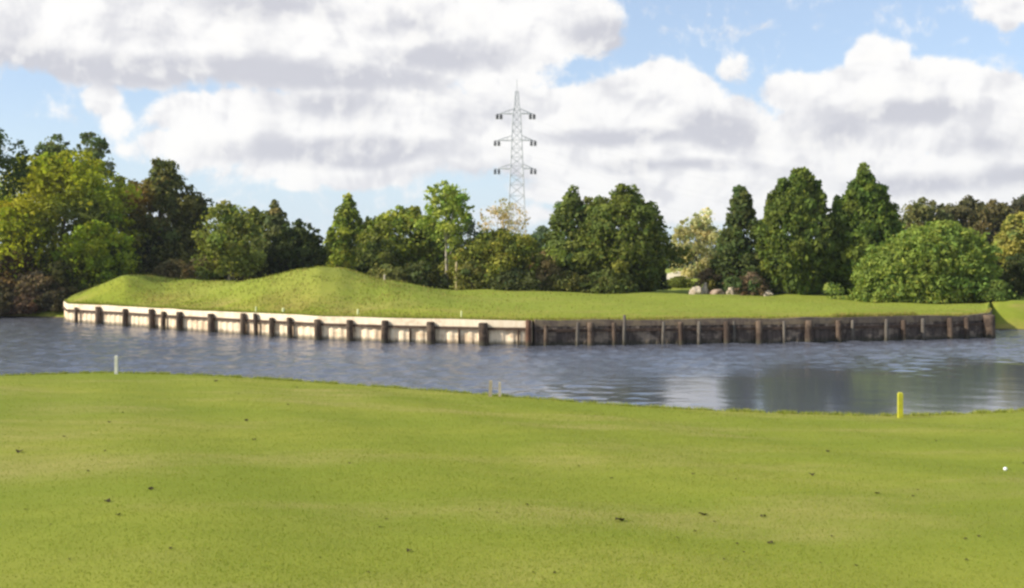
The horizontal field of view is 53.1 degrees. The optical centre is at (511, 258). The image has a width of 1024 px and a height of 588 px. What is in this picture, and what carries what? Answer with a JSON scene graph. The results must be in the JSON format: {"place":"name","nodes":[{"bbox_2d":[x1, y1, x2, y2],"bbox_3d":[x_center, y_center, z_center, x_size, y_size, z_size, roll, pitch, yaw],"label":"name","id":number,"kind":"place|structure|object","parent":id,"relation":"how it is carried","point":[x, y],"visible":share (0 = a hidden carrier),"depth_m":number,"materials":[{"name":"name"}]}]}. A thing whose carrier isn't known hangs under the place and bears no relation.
{"place":"outdoors","nodes":[
{"label":"outdoors","id":0,"kind":"place"},
{"bbox_2d":[0,373,1023,587],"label":"ground","id":1,"kind":"structure","parent":0,"point":[887,481],"depth_m":10.74,"materials":[{"name":"green plant"}]},
{"bbox_2d":[114,356,117,373],"bbox_3d":[-12.830,3.530,33.200,0.100,0.750,0.070,0,0,0],"label":"marker stake","id":2,"kind":"object","parent":1,"relation":"on","point":[115,364],"visible":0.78,"depth_m":33.17,"materials":[{"name":"white paint"}]},
{"bbox_2d":[488,380,491,396],"bbox_3d":[-0.585,3.588,27.600,0.111,0.590,0.063,0,0,0],"label":"marker stake","id":3,"kind":"object","parent":1,"relation":"on","point":[490,388],"visible":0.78,"depth_m":27.57,"materials":[{"name":"beige paint"}]},
{"bbox_2d":[498,382,500,396],"bbox_3d":[-0.334,3.645,27.900,0.070,0.550,0.049,0,0,0],"label":"marker stake","id":4,"kind":"object","parent":1,"relation":"on","point":[499,389],"visible":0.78,"depth_m":27.88,"materials":[{"name":"beige paint"}]},
{"bbox_2d":[897,392,902,417],"bbox_3d":[9.100,3.517,24.000,0.110,0.750,0.077,0,0,0],"label":"marker stake","id":5,"kind":"object","parent":1,"relation":"on","point":[899,404],"visible":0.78,"depth_m":23.96,"materials":[{"name":"yellow paint"}]},
{"bbox_2d":[0,316,1023,415],"bbox_3d":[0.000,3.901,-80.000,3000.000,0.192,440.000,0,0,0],"label":"water","id":6,"kind":"structure","parent":0,"point":[963,375],"depth_m":37.24,"materials":[{"name":"blue liquid"}]},
{"bbox_2d":[623,315,625,344],"bbox_3d":[5.046,3.625,46.026,0.160,2.151,0.152,0,0,0],"label":"mooring pole","id":7,"kind":"object","parent":6,"relation":"in","point":[624,329],"visible":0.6,"depth_m":45.97,"materials":[{"name":"wood"}]},
{"bbox_2d":[0,265,1023,329],"bbox_3d":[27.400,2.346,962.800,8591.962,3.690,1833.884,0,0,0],"label":"ground","id":8,"kind":"structure","parent":0,"point":[1008,314],"depth_m":57.05,"materials":[{"name":"green plant"}]},
{"bbox_2d":[0,278,15,292],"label":"waterside shrub","id":9,"kind":"object","parent":8,"relation":"on","point":[3,286],"visible":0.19,"depth_m":68.72,"materials":[{"name":"brown plant"}]},
{"bbox_2d":[0,289,20,315],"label":"waterside shrub","id":10,"kind":"object","parent":8,"relation":"on","point":[6,298],"visible":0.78,"depth_m":67.33,"materials":[{"name":"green plant"}]},
{"bbox_2d":[0,129,36,200],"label":"pine tree","id":11,"kind":"object","parent":8,"relation":"on","point":[12,161],"visible":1,"depth_m":66.42,"materials":[{"name":"green plant"}]},
{"bbox_2d":[0,249,40,292],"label":"waterside shrub","id":12,"kind":"object","parent":8,"relation":"on","point":[5,277],"visible":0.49,"depth_m":69.91,"materials":[{"name":"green plant"}]},
{"bbox_2d":[5,293,47,314],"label":"waterside shrub","id":13,"kind":"object","parent":8,"relation":"on","point":[26,305],"visible":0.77,"depth_m":67.40,"materials":[{"name":"brown plant"}]},
{"bbox_2d":[0,196,65,288],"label":"broadleaf tree","id":14,"kind":"object","parent":8,"relation":"on","point":[15,224],"visible":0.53,"depth_m":71.00,"materials":[{"name":"green plant"}]},
{"bbox_2d":[12,271,67,303],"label":"waterside shrub","id":15,"kind":"object","parent":8,"relation":"on","point":[32,278],"visible":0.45,"depth_m":68.72,"materials":[{"name":"brown plant"}]},
{"bbox_2d":[34,290,68,307],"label":"waterside shrub","id":16,"kind":"object","parent":8,"relation":"on","point":[43,301],"visible":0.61,"depth_m":67.61,"materials":[{"name":"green plant"}]},
{"bbox_2d":[33,134,72,239],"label":"pine tree","id":17,"kind":"object","parent":8,"relation":"on","point":[51,146],"visible":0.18,"depth_m":89.33,"materials":[{"name":"green plant"}]},
{"bbox_2d":[48,297,66,311],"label":"waterside shrub","id":18,"kind":"object","parent":8,"relation":"on","point":[57,304],"visible":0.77,"depth_m":67.25,"materials":[{"name":"green plant"}]},
{"bbox_2d":[29,259,88,294],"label":"waterside shrub","id":19,"kind":"object","parent":8,"relation":"on","point":[62,280],"visible":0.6,"depth_m":69.70,"materials":[{"name":"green plant"}]},
{"bbox_2d":[0,149,149,274],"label":"broadleaf tree","id":20,"kind":"object","parent":8,"relation":"on","point":[89,195],"visible":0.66,"depth_m":74.22,"materials":[{"name":"green plant"}]},
{"bbox_2d":[51,251,113,291],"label":"waterside shrub","id":21,"kind":"object","parent":8,"relation":"on","point":[82,265],"visible":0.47,"depth_m":70.67,"materials":[{"name":"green plant"}]},
{"bbox_2d":[71,131,115,187],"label":"pine tree","id":22,"kind":"object","parent":8,"relation":"on","point":[99,146],"visible":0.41,"depth_m":89.69,"materials":[{"name":"green plant"}]},
{"bbox_2d":[47,219,141,285],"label":"broadleaf tree","id":23,"kind":"object","parent":8,"relation":"on","point":[96,233],"visible":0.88,"depth_m":70.90,"materials":[{"name":"green plant"}]},
{"bbox_2d":[90,241,142,285],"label":"waterside shrub","id":24,"kind":"object","parent":8,"relation":"on","point":[114,251],"visible":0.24,"depth_m":72.50,"materials":[{"name":"green plant"}]},
{"bbox_2d":[104,174,149,264],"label":"broadleaf tree","id":25,"kind":"object","parent":8,"relation":"on","point":[115,180],"visible":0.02,"depth_m":83.59,"materials":[{"name":"green plant"}]},
{"bbox_2d":[123,233,174,274],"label":"undergrowth shrub","id":26,"kind":"object","parent":8,"relation":"on","point":[146,245],"visible":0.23,"depth_m":77.26,"materials":[{"name":"green plant"}]},
{"bbox_2d":[117,156,204,274],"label":"broadleaf tree","id":27,"kind":"object","parent":8,"relation":"on","point":[160,187],"visible":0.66,"depth_m":78.98,"materials":[{"name":"green plant"}]},
{"bbox_2d":[151,258,187,278],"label":"undergrowth shrub","id":28,"kind":"object","parent":8,"relation":"on","point":[171,268],"visible":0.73,"depth_m":73.43,"materials":[{"name":"green plant"}]},
{"bbox_2d":[165,192,224,265],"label":"broadleaf tree","id":29,"kind":"object","parent":8,"relation":"on","point":[202,202],"visible":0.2,"depth_m":80.62,"materials":[{"name":"green plant"}]},
{"bbox_2d":[180,255,223,280],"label":"undergrowth shrub","id":30,"kind":"object","parent":8,"relation":"on","point":[188,271],"visible":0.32,"depth_m":71.19,"materials":[{"name":"green plant"}]},
{"bbox_2d":[189,199,268,280],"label":"broadleaf tree","id":31,"kind":"object","parent":8,"relation":"on","point":[228,247],"visible":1,"depth_m":69.17,"materials":[{"name":"green plant"}]},
{"bbox_2d":[220,260,263,281],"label":"undergrowth shrub","id":32,"kind":"object","parent":8,"relation":"on","point":[225,277],"visible":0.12,"depth_m":71.28,"materials":[{"name":"green plant"}]},
{"bbox_2d":[241,206,272,274],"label":"broadleaf tree","id":33,"kind":"object","parent":8,"relation":"on","point":[260,217],"visible":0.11,"depth_m":79.44,"materials":[{"name":"green plant"}]},
{"bbox_2d":[248,199,295,277],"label":"broadleaf tree","id":34,"kind":"object","parent":8,"relation":"on","point":[274,221],"visible":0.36,"depth_m":73.53,"materials":[{"name":"green plant"}]},
{"bbox_2d":[247,244,298,279],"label":"undergrowth shrub","id":35,"kind":"object","parent":8,"relation":"on","point":[273,266],"visible":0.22,"depth_m":71.45,"materials":[{"name":"green plant"}]},
{"bbox_2d":[264,218,326,274],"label":"broadleaf tree","id":36,"kind":"object","parent":8,"relation":"on","point":[300,243],"visible":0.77,"depth_m":71.11,"materials":[{"name":"green plant"}]},
{"bbox_2d":[63,301,532,345],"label":"retaining wall","id":37,"kind":"structure","parent":8,"relation":"on","point":[452,331],"depth_m":49.14,"materials":[{"name":"beige wood"}]},
{"bbox_2d":[326,249,359,271],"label":"undergrowth shrub","id":38,"kind":"object","parent":8,"relation":"on","point":[341,257],"visible":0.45,"depth_m":69.69,"materials":[{"name":"green plant"}]},
{"bbox_2d":[322,192,366,267],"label":"broadleaf tree","id":39,"kind":"object","parent":8,"relation":"on","point":[342,237],"visible":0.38,"depth_m":75.39,"materials":[{"name":"green plant"}]},
{"bbox_2d":[351,233,402,273],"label":"broadleaf tree","id":40,"kind":"object","parent":8,"relation":"on","point":[366,261],"visible":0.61,"depth_m":71.32,"materials":[{"name":"green plant"}]},
{"bbox_2d":[0,242,775,268],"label":"wood","id":41,"kind":"object","parent":8,"relation":"on","point":[664,257],"depth_m":229.73,"materials":[{"name":"green plant"}]},
{"bbox_2d":[366,263,413,283],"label":"undergrowth shrub","id":42,"kind":"object","parent":8,"relation":"on","point":[391,272],"visible":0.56,"depth_m":67.30,"materials":[{"name":"green plant"}]},
{"bbox_2d":[348,204,450,269],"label":"broadleaf tree","id":43,"kind":"object","parent":8,"relation":"on","point":[388,224],"visible":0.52,"depth_m":74.51,"materials":[{"name":"green plant"}]},
{"bbox_2d":[402,260,450,288],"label":"undergrowth shrub","id":44,"kind":"object","parent":8,"relation":"on","point":[422,273],"visible":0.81,"depth_m":68.20,"materials":[{"name":"green plant"}]},
{"bbox_2d":[409,231,464,287],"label":"broadleaf tree","id":45,"kind":"object","parent":8,"relation":"on","point":[455,233],"visible":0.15,"depth_m":76.69,"materials":[{"name":"green plant"}]},
{"bbox_2d":[413,180,474,288],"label":"birch tree","id":46,"kind":"object","parent":8,"relation":"on","point":[449,200],"visible":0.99,"depth_m":69.64,"materials":[{"name":"green plant"}]},
{"bbox_2d":[455,262,457,289],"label":"marker peg","id":47,"kind":"object","parent":8,"relation":"on","point":[456,265],"visible":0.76,"depth_m":67.45,"materials":[{"name":"beige wood"}]},
{"bbox_2d":[452,218,483,262],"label":"broadleaf tree","id":48,"kind":"object","parent":8,"relation":"on","point":[471,229],"visible":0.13,"depth_m":109.40,"materials":[{"name":"green plant"}]},
{"bbox_2d":[451,259,489,289],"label":"undergrowth shrub","id":49,"kind":"object","parent":8,"relation":"on","point":[466,272],"visible":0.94,"depth_m":67.00,"materials":[{"name":"green plant"}]},
{"bbox_2d":[438,228,568,289],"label":"broadleaf tree","id":50,"kind":"object","parent":8,"relation":"on","point":[487,248],"visible":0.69,"depth_m":68.42,"materials":[{"name":"green plant"}]},
{"bbox_2d":[477,198,533,253],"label":"thinning tree","id":51,"kind":"object","parent":8,"relation":"on","point":[504,215],"visible":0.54,"depth_m":94.44,"materials":[{"name":"beige plant"}]},
{"bbox_2d":[479,267,545,290],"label":"undergrowth shrub","id":52,"kind":"object","parent":8,"relation":"on","point":[504,281],"visible":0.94,"depth_m":66.44,"materials":[{"name":"green plant"}]},
{"bbox_2d":[493,91,536,234],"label":"electricity pylon","id":53,"kind":"object","parent":8,"relation":"on","point":[520,140],"visible":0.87,"depth_m":299.33,"materials":[{"name":"metal"}]},
{"bbox_2d":[63,295,992,320],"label":"wall grass","id":54,"kind":"structure","parent":8,"relation":"on","point":[859,314],"depth_m":48.57,"materials":[{"name":"green plant"}]},
{"bbox_2d":[519,225,551,262],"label":"broadleaf tree","id":55,"kind":"object","parent":8,"relation":"on","point":[539,231],"visible":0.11,"depth_m":99.25,"materials":[{"name":"green plant"}]},
{"bbox_2d":[529,249,560,290],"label":"dry shrub","id":56,"kind":"object","parent":8,"relation":"on","point":[547,265],"visible":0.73,"depth_m":68.46,"materials":[{"name":"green plant"}]},
{"bbox_2d":[540,270,589,292],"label":"undergrowth shrub","id":57,"kind":"object","parent":8,"relation":"on","point":[567,280],"visible":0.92,"depth_m":68.01,"materials":[{"name":"green plant"}]},
{"bbox_2d":[537,185,610,289],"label":"broadleaf tree","id":58,"kind":"object","parent":8,"relation":"on","point":[569,214],"visible":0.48,"depth_m":72.25,"materials":[{"name":"green plant"}]},
{"bbox_2d":[578,269,641,293],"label":"undergrowth shrub","id":59,"kind":"object","parent":8,"relation":"on","point":[607,281],"visible":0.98,"depth_m":68.04,"materials":[{"name":"green plant"}]},
{"bbox_2d":[566,183,693,291],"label":"broadleaf tree","id":60,"kind":"object","parent":8,"relation":"on","point":[629,246],"visible":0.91,"depth_m":70.26,"materials":[{"name":"green plant"}]},
{"bbox_2d":[639,227,671,291],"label":"broadleaf tree","id":61,"kind":"object","parent":8,"relation":"on","point":[663,279],"visible":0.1,"depth_m":72.36,"materials":[{"name":"green plant"}]},
{"bbox_2d":[667,276,696,287],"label":"twiggy shrub","id":62,"kind":"object","parent":8,"relation":"on","point":[679,281],"visible":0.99,"depth_m":79.53,"materials":[{"name":"green plant"}]},
{"bbox_2d":[667,271,699,278],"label":"sand mound","id":63,"kind":"object","parent":8,"relation":"on","point":[672,274],"visible":0.16,"depth_m":114.86,"materials":[{"name":"beige sand"}]},
{"bbox_2d":[668,212,719,278],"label":"autumn tree","id":64,"kind":"object","parent":8,"relation":"on","point":[705,230],"visible":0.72,"depth_m":113.72,"materials":[{"name":"yellow plant"}]},
{"bbox_2d":[689,286,702,293],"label":"boulder","id":65,"kind":"object","parent":8,"relation":"on","point":[696,290],"visible":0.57,"depth_m":68.78,"materials":[{"name":"beige stone"}]},
{"bbox_2d":[702,282,708,293],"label":"boulder","id":66,"kind":"object","parent":8,"relation":"on","point":[705,289],"visible":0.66,"depth_m":70.17,"materials":[{"name":"grey stone"}]},
{"bbox_2d":[695,268,717,292],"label":"twiggy shrub","id":67,"kind":"object","parent":8,"relation":"on","point":[706,273],"visible":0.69,"depth_m":71.82,"materials":[{"name":"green plant"}]},
{"bbox_2d":[696,207,720,267],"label":"autumn tree","id":68,"kind":"object","parent":8,"relation":"on","point":[706,215],"visible":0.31,"depth_m":129.74,"materials":[{"name":"yellow plant"}]},
{"bbox_2d":[710,289,724,293],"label":"boulder","id":69,"kind":"object","parent":8,"relation":"on","point":[717,291],"visible":0.81,"depth_m":69.07,"materials":[{"name":"beige stone"}]},
{"bbox_2d":[712,270,742,291],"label":"twiggy shrub","id":70,"kind":"object","parent":8,"relation":"on","point":[719,278],"visible":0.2,"depth_m":70.86,"materials":[{"name":"green plant"}]},
{"bbox_2d":[726,287,738,294],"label":"boulder","id":71,"kind":"object","parent":8,"relation":"on","point":[730,290],"visible":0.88,"depth_m":69.27,"materials":[{"name":"beige stone"}]},
{"bbox_2d":[700,184,783,293],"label":"fir tree","id":72,"kind":"object","parent":8,"relation":"on","point":[732,238],"visible":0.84,"depth_m":70.91,"materials":[{"name":"green plant"}]},
{"bbox_2d":[733,271,773,295],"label":"twiggy shrub","id":73,"kind":"object","parent":8,"relation":"on","point":[751,275],"visible":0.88,"depth_m":69.04,"materials":[{"name":"brown plant"}]},
{"bbox_2d":[534,310,995,345],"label":"retaining wall","id":74,"kind":"structure","parent":8,"relation":"on","point":[590,332],"depth_m":47.23,"materials":[{"name":"brown wood"}]},
{"bbox_2d":[763,290,772,295],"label":"boulder","id":75,"kind":"object","parent":8,"relation":"on","point":[768,293],"visible":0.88,"depth_m":68.42,"materials":[{"name":"grey stone"}]},
{"bbox_2d":[760,268,789,293],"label":"twiggy shrub","id":76,"kind":"object","parent":8,"relation":"on","point":[775,290],"visible":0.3,"depth_m":69.71,"materials":[{"name":"green plant"}]},
{"bbox_2d":[737,166,841,294],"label":"cypress tree","id":77,"kind":"object","parent":8,"relation":"on","point":[796,208],"visible":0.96,"depth_m":68.66,"materials":[{"name":"green plant"}]},
{"bbox_2d":[821,194,840,287],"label":"cypress tree","id":78,"kind":"object","parent":8,"relation":"on","point":[836,198],"visible":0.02,"depth_m":79.79,"materials":[{"name":"green plant"}]},
{"bbox_2d":[823,162,905,294],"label":"cypress tree","id":79,"kind":"object","parent":8,"relation":"on","point":[864,208],"visible":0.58,"depth_m":69.08,"materials":[{"name":"green plant"}]},
{"bbox_2d":[824,220,1005,303],"bbox_3d":[25.120,0.222,62.746,9.570,5.241,7.244,0,0,-24],"label":"bush","id":80,"kind":"object","parent":8,"relation":"on","point":[939,261],"visible":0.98,"depth_m":61.08,"materials":[{"name":"green plant"}]},
{"bbox_2d":[894,197,955,232],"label":"broadleaf tree","id":81,"kind":"object","parent":8,"relation":"on","point":[918,213],"visible":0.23,"depth_m":93.81,"materials":[{"name":"green plant"}]},
{"bbox_2d":[923,203,974,225],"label":"broadleaf tree","id":82,"kind":"object","parent":8,"relation":"on","point":[950,204],"visible":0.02,"depth_m":99.58,"materials":[{"name":"green plant"}]},
{"bbox_2d":[941,195,999,264],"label":"broadleaf tree","id":83,"kind":"object","parent":8,"relation":"on","point":[962,209],"visible":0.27,"depth_m":96.46,"materials":[{"name":"green plant"}]},
{"bbox_2d":[962,199,1023,280],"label":"broadleaf tree","id":84,"kind":"object","parent":8,"relation":"on","point":[994,210],"visible":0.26,"depth_m":95.14,"materials":[{"name":"green plant"}]},
{"bbox_2d":[973,280,1019,301],"bbox_3d":[28.629,1.998,60.422,2.507,1.485,2.425,0,0,0],"label":"dark shrub","id":85,"kind":"object","parent":8,"relation":"on","point":[999,290],"visible":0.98,"depth_m":60.02,"materials":[{"name":"green plant"}]},
{"bbox_2d":[986,194,1023,281],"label":"broadleaf tree","id":86,"kind":"object","parent":8,"relation":"on","point":[1017,205],"visible":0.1,"depth_m":96.49,"materials":[{"name":"green plant"}]},
{"bbox_2d":[991,210,1023,270],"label":"broadleaf tree","id":87,"kind":"object","parent":8,"relation":"on","point":[1014,239],"visible":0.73,"depth_m":69.67,"materials":[{"name":"green plant"}]},
{"bbox_2d":[996,253,1023,295],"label":"dark shrub","id":88,"kind":"object","parent":8,"relation":"on","point":[1014,267],"visible":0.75,"depth_m":64.61,"materials":[{"name":"green plant"}]},
{"bbox_2d":[0,0,1023,251],"label":"sky","id":89,"kind":"structure","parent":0,"point":[304,105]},
{"bbox_2d":[1,370,1023,416],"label":"shore grass","id":90,"kind":"structure","parent":0,"point":[786,411],"depth_m":26.83,"materials":[{"name":"green plant"}]}
]}

